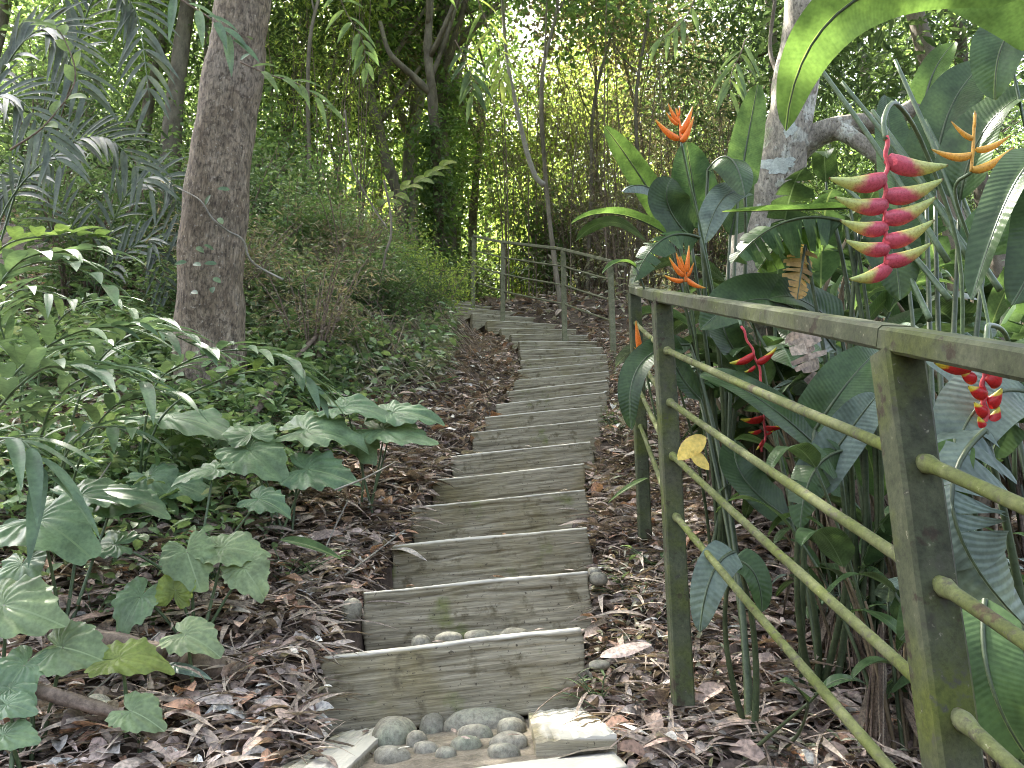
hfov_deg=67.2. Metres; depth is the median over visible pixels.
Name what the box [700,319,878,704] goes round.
heliconia plant
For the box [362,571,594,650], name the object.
wooden step
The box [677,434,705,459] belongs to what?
dead leaf
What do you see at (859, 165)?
background tree
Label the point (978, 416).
heliconia plant
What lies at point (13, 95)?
background tree
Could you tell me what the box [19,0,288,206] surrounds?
background tree
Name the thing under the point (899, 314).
heliconia plant
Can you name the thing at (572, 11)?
slim tree
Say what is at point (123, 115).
forest shrub
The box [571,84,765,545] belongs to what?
heliconia plant
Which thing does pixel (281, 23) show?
background tree
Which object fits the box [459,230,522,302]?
forest shrub
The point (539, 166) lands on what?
background tree
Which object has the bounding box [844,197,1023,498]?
heliconia plant
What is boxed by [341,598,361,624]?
river stone
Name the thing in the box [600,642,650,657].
dead leaf
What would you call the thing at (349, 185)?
background tree
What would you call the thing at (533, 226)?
forest shrub
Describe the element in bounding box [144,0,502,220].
background tree
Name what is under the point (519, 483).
wooden step
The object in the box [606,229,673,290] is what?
forest shrub
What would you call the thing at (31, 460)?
ginger plant
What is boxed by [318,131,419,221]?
background tree
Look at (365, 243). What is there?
bank shrub
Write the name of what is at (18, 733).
taro plant
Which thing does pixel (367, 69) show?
leafy twig
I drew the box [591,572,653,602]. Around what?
seedling
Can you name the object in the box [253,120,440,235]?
bank shrub
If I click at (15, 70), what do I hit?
background tree
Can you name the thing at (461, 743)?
river stone
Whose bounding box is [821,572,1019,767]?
heliconia plant
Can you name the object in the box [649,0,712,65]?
leafy twig
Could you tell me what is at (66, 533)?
taro plant
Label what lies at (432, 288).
bank shrub
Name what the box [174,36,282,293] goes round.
climbing vine
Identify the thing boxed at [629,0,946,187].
background tree
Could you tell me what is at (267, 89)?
forest shrub
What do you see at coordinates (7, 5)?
background tree
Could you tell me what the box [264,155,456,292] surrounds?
bank shrub
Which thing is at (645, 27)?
slim tree
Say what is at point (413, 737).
river stone
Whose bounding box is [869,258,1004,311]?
forest shrub
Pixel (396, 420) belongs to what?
taro plant
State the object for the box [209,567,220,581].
seedling
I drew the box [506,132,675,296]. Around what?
forest shrub
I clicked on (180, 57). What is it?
background tree
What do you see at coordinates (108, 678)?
dead twig
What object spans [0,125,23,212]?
forest shrub
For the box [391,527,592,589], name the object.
wooden step
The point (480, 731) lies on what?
river stone
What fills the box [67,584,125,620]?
seedling
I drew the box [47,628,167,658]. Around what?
fallen branch
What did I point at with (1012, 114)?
background tree
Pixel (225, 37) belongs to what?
leafy twig
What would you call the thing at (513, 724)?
river stone
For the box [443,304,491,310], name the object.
wooden step
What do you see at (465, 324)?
undergrowth
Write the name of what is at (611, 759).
landing plank
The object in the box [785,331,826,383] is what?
dead leaf
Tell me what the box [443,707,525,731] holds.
river stone
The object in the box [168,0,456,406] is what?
tree trunk
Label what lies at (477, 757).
path
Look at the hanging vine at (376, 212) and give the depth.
6.88 m
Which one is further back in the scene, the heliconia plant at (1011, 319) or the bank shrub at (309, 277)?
the bank shrub at (309, 277)
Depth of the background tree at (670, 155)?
28.67 m
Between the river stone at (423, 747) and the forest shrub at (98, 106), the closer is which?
the river stone at (423, 747)
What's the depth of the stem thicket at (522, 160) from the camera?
14.89 m
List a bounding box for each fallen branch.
[35,683,169,743]
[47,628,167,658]
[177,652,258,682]
[248,318,340,425]
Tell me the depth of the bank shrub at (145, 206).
7.26 m
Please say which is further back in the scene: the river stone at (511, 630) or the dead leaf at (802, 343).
the river stone at (511, 630)
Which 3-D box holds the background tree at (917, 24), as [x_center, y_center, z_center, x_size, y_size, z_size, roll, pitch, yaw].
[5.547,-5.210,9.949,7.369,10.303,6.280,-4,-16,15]
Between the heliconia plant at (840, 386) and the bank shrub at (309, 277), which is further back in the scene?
the bank shrub at (309, 277)
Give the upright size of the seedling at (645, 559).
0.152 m
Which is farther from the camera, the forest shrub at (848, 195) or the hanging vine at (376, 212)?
the forest shrub at (848, 195)
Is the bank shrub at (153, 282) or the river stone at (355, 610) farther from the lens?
the bank shrub at (153, 282)
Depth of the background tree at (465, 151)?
19.60 m
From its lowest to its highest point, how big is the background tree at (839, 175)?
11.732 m
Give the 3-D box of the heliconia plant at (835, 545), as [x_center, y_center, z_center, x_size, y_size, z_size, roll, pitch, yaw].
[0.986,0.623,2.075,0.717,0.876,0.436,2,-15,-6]
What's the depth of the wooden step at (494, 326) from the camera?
9.89 m
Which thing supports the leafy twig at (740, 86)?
attached to the leaning tree at (798, 143)
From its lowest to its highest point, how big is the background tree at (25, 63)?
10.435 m
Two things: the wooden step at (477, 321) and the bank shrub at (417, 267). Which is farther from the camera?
the wooden step at (477, 321)
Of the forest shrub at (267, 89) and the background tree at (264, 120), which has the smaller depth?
the forest shrub at (267, 89)
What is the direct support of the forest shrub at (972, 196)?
on the ground at (386, 581)
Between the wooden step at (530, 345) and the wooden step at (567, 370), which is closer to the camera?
the wooden step at (567, 370)
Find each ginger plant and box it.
[0,223,133,306]
[0,243,192,567]
[0,276,171,425]
[0,326,208,577]
[51,318,238,495]
[139,341,346,473]
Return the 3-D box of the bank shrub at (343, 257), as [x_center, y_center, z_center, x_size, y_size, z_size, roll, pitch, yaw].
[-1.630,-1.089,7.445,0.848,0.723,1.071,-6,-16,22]
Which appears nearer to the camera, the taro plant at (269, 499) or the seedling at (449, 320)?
the taro plant at (269, 499)
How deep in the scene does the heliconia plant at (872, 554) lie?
2.47 m
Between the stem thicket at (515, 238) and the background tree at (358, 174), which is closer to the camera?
the stem thicket at (515, 238)
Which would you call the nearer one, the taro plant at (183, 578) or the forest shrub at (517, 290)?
the taro plant at (183, 578)
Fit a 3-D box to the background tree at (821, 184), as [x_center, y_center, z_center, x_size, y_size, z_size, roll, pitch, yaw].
[7.101,-6.454,23.732,8.066,11.277,6.873,-2,-15,7]
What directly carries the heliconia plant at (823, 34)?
on the ground at (386, 581)
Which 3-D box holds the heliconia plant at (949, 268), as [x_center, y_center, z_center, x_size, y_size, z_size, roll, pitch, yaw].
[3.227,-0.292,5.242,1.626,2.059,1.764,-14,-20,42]
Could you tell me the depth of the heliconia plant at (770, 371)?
2.81 m
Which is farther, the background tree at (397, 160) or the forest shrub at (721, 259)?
the background tree at (397, 160)
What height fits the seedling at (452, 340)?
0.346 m
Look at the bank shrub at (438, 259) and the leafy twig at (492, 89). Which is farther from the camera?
the bank shrub at (438, 259)
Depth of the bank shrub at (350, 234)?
8.10 m
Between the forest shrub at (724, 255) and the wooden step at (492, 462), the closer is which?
the wooden step at (492, 462)
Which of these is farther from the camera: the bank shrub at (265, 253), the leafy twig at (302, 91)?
the bank shrub at (265, 253)
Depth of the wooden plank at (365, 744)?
2.04 m
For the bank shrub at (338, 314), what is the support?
on the ground at (386, 581)
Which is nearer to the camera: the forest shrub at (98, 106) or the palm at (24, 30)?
the palm at (24, 30)
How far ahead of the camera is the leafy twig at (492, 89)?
6.48 m
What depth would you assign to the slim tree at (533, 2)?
14.41 m
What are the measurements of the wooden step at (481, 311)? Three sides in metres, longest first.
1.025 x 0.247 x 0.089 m
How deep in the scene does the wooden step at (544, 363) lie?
7.78 m
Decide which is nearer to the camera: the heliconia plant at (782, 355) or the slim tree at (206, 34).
the heliconia plant at (782, 355)
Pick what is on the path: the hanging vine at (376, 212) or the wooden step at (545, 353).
the wooden step at (545, 353)
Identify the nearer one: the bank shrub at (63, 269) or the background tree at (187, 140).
the bank shrub at (63, 269)
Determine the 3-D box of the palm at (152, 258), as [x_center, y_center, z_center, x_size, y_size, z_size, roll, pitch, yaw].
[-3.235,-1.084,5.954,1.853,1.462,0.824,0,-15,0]
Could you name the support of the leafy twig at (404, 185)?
attached to the bank shrub at (408, 242)
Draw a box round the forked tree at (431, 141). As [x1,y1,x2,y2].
[378,0,526,299]
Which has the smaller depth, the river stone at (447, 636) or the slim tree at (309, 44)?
the river stone at (447, 636)
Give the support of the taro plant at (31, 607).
on the ground at (386, 581)
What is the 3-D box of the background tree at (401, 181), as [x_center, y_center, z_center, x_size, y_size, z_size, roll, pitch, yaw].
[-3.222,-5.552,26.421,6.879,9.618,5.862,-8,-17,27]
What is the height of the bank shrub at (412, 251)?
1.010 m
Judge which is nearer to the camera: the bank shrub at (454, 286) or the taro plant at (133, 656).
the taro plant at (133, 656)
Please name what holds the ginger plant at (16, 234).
on the ground at (386, 581)
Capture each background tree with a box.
[0,0,167,202]
[0,0,168,101]
[0,0,183,161]
[0,39,47,178]
[9,40,194,211]
[10,0,209,171]
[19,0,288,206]
[47,0,378,222]
[97,40,196,206]
[125,1,348,196]
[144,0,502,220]
[145,0,423,192]
[259,7,503,246]
[295,146,390,218]
[315,141,388,217]
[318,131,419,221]
[329,113,512,260]
[372,12,585,274]
[392,11,577,302]
[399,89,577,293]
[426,214,524,283]
[459,39,655,292]
[461,116,566,284]
[461,186,514,269]
[463,139,602,270]
[485,11,694,291]
[503,0,768,285]
[586,97,734,269]
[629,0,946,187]
[639,0,881,211]
[655,7,854,242]
[672,0,1023,299]
[699,2,1022,183]
[798,98,873,214]
[800,113,864,214]
[813,9,1023,277]
[842,30,1023,210]
[842,75,1023,235]
[879,21,1023,210]
[991,79,1023,169]
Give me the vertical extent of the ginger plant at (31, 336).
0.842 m
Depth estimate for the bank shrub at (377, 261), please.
6.99 m
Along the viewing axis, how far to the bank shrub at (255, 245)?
6.67 m
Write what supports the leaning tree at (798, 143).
on the ground at (386, 581)
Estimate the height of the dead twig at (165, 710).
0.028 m
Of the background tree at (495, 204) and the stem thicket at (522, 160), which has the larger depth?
the background tree at (495, 204)
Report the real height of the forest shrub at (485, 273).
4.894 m
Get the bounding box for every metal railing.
[471,235,626,355]
[628,263,1023,767]
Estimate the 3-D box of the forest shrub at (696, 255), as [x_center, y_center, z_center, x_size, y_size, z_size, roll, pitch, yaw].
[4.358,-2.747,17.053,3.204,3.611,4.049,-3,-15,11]
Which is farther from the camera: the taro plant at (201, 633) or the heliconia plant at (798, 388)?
the heliconia plant at (798, 388)
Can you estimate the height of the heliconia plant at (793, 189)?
1.944 m
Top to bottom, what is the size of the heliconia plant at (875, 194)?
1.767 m
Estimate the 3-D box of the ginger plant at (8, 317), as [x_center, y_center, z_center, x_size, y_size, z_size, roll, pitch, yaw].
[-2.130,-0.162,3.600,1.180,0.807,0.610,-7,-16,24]
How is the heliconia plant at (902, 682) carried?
on the ground at (386, 581)
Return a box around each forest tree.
[273,0,489,252]
[280,0,557,253]
[337,0,562,300]
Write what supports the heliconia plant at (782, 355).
on the ground at (386, 581)
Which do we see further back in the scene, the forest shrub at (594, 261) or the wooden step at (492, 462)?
the forest shrub at (594, 261)
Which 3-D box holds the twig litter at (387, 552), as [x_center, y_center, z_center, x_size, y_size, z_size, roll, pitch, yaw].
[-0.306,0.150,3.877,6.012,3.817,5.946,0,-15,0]
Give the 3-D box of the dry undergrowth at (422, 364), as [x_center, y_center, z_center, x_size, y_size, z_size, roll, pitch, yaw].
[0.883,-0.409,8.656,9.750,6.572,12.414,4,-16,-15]
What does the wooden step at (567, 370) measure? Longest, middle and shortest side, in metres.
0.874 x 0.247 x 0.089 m
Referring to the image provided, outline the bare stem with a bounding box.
[501,0,545,186]
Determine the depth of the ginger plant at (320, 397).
3.24 m
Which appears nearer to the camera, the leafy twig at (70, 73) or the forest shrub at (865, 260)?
the leafy twig at (70, 73)
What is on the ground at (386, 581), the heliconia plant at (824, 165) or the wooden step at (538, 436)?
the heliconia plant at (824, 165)
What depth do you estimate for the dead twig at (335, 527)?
3.35 m
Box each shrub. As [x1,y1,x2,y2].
[0,9,185,225]
[0,58,186,215]
[0,94,189,244]
[0,112,188,311]
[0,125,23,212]
[56,75,261,271]
[60,79,191,222]
[70,216,278,320]
[110,110,371,240]
[126,200,287,305]
[132,107,332,231]
[142,130,188,222]
[144,31,389,202]
[144,163,348,312]
[166,228,299,284]
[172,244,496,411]
[243,221,427,371]
[243,236,380,322]
[247,141,371,269]
[247,161,376,265]
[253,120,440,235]
[263,156,411,273]
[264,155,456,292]
[298,216,380,283]
[302,214,417,280]
[304,183,441,282]
[314,225,451,319]
[314,233,466,330]
[319,167,422,238]
[363,189,468,290]
[371,229,449,282]
[386,256,489,318]
[396,218,475,300]
[396,251,437,284]
[403,243,511,322]
[419,214,517,301]
[457,152,622,297]
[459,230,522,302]
[461,246,500,295]
[462,231,572,293]
[478,226,569,301]
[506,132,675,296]
[511,107,661,295]
[558,197,645,290]
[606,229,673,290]
[612,96,739,292]
[649,229,727,286]
[697,201,794,273]
[707,203,811,262]
[799,135,937,302]
[814,211,950,310]
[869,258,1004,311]
[966,194,989,267]
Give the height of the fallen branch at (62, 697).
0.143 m
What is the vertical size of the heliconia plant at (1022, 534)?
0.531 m
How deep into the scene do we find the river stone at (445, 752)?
2.00 m
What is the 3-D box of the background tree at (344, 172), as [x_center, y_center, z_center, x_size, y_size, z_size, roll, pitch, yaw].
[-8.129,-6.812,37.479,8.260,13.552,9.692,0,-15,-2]
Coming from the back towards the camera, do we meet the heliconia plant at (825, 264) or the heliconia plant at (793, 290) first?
the heliconia plant at (825, 264)
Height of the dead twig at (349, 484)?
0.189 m
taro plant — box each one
[0,477,170,617]
[0,574,69,656]
[0,619,111,762]
[0,691,40,767]
[84,637,174,738]
[99,460,290,571]
[105,690,166,752]
[111,529,271,633]
[117,408,229,517]
[156,616,224,682]
[214,411,368,543]
[313,393,444,518]
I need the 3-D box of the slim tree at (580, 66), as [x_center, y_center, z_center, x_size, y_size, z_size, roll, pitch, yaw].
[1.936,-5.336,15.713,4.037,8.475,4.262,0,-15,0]
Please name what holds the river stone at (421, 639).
on the path
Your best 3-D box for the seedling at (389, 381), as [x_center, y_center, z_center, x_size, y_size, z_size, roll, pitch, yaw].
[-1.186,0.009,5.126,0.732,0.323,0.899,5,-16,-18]
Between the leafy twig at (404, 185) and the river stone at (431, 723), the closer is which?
the river stone at (431, 723)
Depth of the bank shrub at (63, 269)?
6.30 m
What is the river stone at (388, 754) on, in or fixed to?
on the path
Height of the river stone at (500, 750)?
0.048 m
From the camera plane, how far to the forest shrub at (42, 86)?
10.17 m
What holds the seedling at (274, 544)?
on the ground at (386, 581)
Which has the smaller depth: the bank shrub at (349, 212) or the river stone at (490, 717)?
the river stone at (490, 717)
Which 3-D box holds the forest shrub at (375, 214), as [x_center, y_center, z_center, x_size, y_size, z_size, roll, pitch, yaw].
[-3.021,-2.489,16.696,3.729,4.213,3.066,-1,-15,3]
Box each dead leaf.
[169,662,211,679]
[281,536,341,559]
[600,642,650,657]
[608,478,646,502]
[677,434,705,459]
[690,450,708,469]
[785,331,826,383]
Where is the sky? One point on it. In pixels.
(524, 29)
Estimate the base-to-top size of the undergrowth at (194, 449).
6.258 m
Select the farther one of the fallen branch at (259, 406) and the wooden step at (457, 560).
the fallen branch at (259, 406)
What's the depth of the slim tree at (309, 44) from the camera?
11.65 m
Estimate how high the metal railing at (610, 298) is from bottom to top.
2.683 m
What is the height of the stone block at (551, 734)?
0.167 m
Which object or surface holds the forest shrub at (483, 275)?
on the ground at (386, 581)
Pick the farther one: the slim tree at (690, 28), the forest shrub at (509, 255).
the forest shrub at (509, 255)
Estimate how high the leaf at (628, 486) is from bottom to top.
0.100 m
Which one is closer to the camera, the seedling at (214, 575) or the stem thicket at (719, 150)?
the seedling at (214, 575)
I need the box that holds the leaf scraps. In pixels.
[335,401,580,748]
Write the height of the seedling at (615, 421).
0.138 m
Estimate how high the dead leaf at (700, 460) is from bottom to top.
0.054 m
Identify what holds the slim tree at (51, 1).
on the ground at (386, 581)
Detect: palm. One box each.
[0,0,180,241]
[0,150,188,316]
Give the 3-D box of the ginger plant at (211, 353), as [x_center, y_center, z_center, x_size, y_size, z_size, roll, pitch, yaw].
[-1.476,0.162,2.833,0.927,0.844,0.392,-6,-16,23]
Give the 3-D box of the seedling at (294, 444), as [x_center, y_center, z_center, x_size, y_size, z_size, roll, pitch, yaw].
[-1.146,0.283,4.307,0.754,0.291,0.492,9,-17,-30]
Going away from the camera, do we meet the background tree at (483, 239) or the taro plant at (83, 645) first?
the taro plant at (83, 645)
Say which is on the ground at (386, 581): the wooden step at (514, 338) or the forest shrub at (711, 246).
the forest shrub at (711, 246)
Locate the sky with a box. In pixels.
[3,0,1023,249]
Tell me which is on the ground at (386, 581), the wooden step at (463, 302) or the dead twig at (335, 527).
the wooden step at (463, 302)
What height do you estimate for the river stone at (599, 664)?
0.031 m
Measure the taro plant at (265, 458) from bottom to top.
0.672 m
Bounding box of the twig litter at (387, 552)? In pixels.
[25,330,851,767]
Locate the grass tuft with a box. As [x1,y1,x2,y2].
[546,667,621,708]
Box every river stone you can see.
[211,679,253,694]
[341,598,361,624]
[372,716,416,746]
[374,745,410,764]
[406,730,427,747]
[411,634,431,645]
[413,741,438,753]
[419,713,444,733]
[434,631,462,642]
[435,746,456,757]
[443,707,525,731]
[450,735,482,749]
[457,724,492,738]
[464,629,496,638]
[487,742,520,757]
[489,730,527,748]
[497,717,526,733]
[500,627,527,634]
[588,567,600,574]
[588,572,607,585]
[589,660,609,669]
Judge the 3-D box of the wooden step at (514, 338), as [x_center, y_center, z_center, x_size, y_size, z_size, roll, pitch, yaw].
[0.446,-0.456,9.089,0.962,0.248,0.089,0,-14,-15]
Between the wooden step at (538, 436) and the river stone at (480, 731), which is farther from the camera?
the wooden step at (538, 436)
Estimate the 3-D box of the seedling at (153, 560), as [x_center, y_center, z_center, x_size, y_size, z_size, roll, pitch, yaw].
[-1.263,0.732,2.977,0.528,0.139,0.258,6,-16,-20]
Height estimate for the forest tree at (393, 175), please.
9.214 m
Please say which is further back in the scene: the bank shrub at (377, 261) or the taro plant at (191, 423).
the bank shrub at (377, 261)
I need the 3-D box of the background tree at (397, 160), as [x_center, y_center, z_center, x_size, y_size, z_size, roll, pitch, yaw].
[-3.435,-5.915,20.153,7.330,10.092,7.124,4,-15,-13]
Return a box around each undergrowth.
[0,227,460,643]
[40,240,911,767]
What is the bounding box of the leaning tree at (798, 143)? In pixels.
[487,0,923,428]
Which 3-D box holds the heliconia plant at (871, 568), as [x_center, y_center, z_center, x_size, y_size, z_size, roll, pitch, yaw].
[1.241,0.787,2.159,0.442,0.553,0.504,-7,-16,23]
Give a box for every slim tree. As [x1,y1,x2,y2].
[19,0,198,115]
[162,0,302,230]
[266,0,469,220]
[279,1,471,219]
[285,0,459,205]
[470,0,664,316]
[472,0,663,290]
[508,0,701,291]
[521,0,726,263]
[559,0,749,287]
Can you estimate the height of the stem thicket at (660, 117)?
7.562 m
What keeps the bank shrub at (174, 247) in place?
on the ground at (386, 581)
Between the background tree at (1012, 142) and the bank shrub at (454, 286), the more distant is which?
the background tree at (1012, 142)
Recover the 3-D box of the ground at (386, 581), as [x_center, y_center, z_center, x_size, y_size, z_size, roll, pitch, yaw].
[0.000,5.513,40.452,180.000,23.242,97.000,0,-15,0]
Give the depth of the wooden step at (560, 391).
6.45 m
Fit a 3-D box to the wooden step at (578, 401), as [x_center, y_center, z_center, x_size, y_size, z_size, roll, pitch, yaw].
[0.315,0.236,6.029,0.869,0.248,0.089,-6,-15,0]
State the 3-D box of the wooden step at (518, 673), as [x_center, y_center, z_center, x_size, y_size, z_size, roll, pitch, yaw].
[-0.188,0.967,2.509,0.865,0.250,0.089,-7,-15,0]
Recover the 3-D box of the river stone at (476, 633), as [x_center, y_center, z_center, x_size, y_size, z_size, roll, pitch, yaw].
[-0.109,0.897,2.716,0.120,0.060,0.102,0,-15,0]
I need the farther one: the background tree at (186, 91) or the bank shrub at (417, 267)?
the background tree at (186, 91)
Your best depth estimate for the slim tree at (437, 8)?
16.05 m
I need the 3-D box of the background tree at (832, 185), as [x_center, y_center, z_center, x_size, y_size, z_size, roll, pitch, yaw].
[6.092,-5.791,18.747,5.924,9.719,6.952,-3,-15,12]
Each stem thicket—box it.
[259,0,458,224]
[443,0,713,302]
[451,0,838,300]
[452,99,610,296]
[532,0,820,290]
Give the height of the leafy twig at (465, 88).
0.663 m
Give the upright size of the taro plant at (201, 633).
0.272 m
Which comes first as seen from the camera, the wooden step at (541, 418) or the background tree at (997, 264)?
the wooden step at (541, 418)
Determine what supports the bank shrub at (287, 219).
on the ground at (386, 581)
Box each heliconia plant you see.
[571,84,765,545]
[575,167,864,453]
[615,305,822,520]
[618,320,867,760]
[655,322,994,591]
[673,189,952,501]
[673,279,985,582]
[680,395,800,550]
[693,254,964,550]
[697,170,878,336]
[698,202,921,683]
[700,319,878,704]
[715,344,893,637]
[717,442,1023,767]
[718,483,892,706]
[772,557,891,656]
[776,0,1023,338]
[778,303,1023,585]
[784,247,1023,569]
[785,445,1015,655]
[812,147,857,347]
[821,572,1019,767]
[822,41,1023,532]
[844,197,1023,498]
[858,566,894,632]
[886,674,1020,767]
[891,532,1023,601]
[896,322,1023,764]
[918,249,1022,338]
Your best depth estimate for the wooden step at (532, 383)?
6.89 m
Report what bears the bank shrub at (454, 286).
on the ground at (386, 581)
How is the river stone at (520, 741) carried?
on the path
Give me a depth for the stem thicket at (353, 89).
13.08 m
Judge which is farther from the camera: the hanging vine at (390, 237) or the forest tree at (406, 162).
the forest tree at (406, 162)
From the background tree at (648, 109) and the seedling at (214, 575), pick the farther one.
the background tree at (648, 109)
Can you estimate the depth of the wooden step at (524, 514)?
3.80 m
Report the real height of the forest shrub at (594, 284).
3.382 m
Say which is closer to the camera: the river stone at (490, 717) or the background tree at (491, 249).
the river stone at (490, 717)
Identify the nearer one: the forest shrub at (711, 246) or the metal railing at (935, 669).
the metal railing at (935, 669)
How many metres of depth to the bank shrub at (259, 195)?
8.29 m
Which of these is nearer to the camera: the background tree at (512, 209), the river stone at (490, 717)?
the river stone at (490, 717)
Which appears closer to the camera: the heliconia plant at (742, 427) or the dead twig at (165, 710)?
the dead twig at (165, 710)
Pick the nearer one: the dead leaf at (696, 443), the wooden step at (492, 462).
the dead leaf at (696, 443)
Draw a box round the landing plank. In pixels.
[477,751,627,767]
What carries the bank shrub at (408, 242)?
on the ground at (386, 581)
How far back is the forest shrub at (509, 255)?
21.75 m
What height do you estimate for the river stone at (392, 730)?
0.142 m
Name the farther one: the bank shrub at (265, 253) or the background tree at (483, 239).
the background tree at (483, 239)
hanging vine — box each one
[344,110,387,228]
[382,180,391,269]
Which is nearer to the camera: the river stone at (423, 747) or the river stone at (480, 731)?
the river stone at (423, 747)
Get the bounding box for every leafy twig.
[9,18,86,150]
[168,0,259,75]
[240,61,344,126]
[322,0,379,87]
[372,160,456,214]
[448,40,493,124]
[466,0,528,113]
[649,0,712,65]
[710,40,759,114]
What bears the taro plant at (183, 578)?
on the ground at (386, 581)
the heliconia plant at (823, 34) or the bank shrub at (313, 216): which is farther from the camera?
the bank shrub at (313, 216)
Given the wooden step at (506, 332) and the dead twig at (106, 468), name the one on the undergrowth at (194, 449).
the dead twig at (106, 468)
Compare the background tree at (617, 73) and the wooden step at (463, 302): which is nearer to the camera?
the wooden step at (463, 302)
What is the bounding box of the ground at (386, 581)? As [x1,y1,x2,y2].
[0,217,1023,767]
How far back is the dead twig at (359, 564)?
3.18 m
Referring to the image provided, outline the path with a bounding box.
[360,318,614,767]
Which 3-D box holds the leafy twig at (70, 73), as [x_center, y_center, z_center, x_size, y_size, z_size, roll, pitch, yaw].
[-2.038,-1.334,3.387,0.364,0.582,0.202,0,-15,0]
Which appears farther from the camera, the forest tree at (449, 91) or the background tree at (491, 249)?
the background tree at (491, 249)
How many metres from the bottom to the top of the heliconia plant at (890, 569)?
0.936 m
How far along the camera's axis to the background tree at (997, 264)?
11.86 m
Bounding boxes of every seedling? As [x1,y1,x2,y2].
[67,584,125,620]
[117,553,211,573]
[144,573,213,592]
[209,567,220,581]
[232,408,339,452]
[270,542,351,582]
[284,361,395,399]
[288,308,455,358]
[413,313,470,346]
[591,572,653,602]
[600,412,625,430]
[620,545,663,572]
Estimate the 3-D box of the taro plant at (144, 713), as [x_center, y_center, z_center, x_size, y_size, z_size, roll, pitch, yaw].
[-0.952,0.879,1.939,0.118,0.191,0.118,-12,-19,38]
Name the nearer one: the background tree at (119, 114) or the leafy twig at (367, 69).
the leafy twig at (367, 69)
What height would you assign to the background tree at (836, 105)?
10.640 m
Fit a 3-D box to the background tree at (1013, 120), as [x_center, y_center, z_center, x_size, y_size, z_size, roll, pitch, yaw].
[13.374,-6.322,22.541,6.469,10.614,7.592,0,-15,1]
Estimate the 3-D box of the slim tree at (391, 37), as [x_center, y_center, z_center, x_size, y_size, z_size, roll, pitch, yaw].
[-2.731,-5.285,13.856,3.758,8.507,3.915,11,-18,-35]
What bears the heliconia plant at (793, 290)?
on the ground at (386, 581)
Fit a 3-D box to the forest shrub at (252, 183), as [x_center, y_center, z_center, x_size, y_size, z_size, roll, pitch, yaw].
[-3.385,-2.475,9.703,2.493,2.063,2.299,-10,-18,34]
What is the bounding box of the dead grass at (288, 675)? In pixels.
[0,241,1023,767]
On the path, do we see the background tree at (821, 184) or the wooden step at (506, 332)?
the wooden step at (506, 332)
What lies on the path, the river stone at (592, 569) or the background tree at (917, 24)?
the river stone at (592, 569)
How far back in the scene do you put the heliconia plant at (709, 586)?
2.07 m
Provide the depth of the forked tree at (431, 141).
12.84 m
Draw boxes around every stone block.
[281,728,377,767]
[528,706,616,756]
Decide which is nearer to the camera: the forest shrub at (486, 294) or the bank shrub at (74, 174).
the bank shrub at (74, 174)
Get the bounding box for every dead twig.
[39,631,160,730]
[99,452,117,478]
[162,707,175,712]
[321,500,347,591]
[334,462,394,490]
[344,530,404,575]
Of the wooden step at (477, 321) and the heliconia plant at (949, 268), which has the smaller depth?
the heliconia plant at (949, 268)
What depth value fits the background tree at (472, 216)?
18.23 m
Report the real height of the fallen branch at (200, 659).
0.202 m
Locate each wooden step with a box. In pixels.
[319,627,586,738]
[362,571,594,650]
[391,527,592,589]
[411,490,589,542]
[432,463,587,504]
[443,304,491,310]
[451,442,594,482]
[452,300,470,304]
[455,307,514,321]
[470,313,534,330]
[471,419,600,453]
[484,405,604,431]
[485,320,559,334]
[496,392,606,415]
[499,328,575,339]
[506,380,608,402]
[509,334,588,349]
[513,371,608,390]
[517,341,596,361]
[518,362,609,379]
[519,347,603,359]
[520,354,606,369]
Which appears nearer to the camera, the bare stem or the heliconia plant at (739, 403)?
the heliconia plant at (739, 403)
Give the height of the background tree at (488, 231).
10.547 m
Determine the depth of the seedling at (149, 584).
2.75 m
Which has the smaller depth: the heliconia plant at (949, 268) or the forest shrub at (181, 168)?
the heliconia plant at (949, 268)
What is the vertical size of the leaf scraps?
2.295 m
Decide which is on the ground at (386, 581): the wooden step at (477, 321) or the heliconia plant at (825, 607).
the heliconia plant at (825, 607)
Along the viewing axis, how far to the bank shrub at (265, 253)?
6.46 m
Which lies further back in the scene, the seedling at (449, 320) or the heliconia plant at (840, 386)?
the seedling at (449, 320)
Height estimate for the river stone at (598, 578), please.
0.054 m
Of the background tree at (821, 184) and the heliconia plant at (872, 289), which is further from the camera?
the background tree at (821, 184)

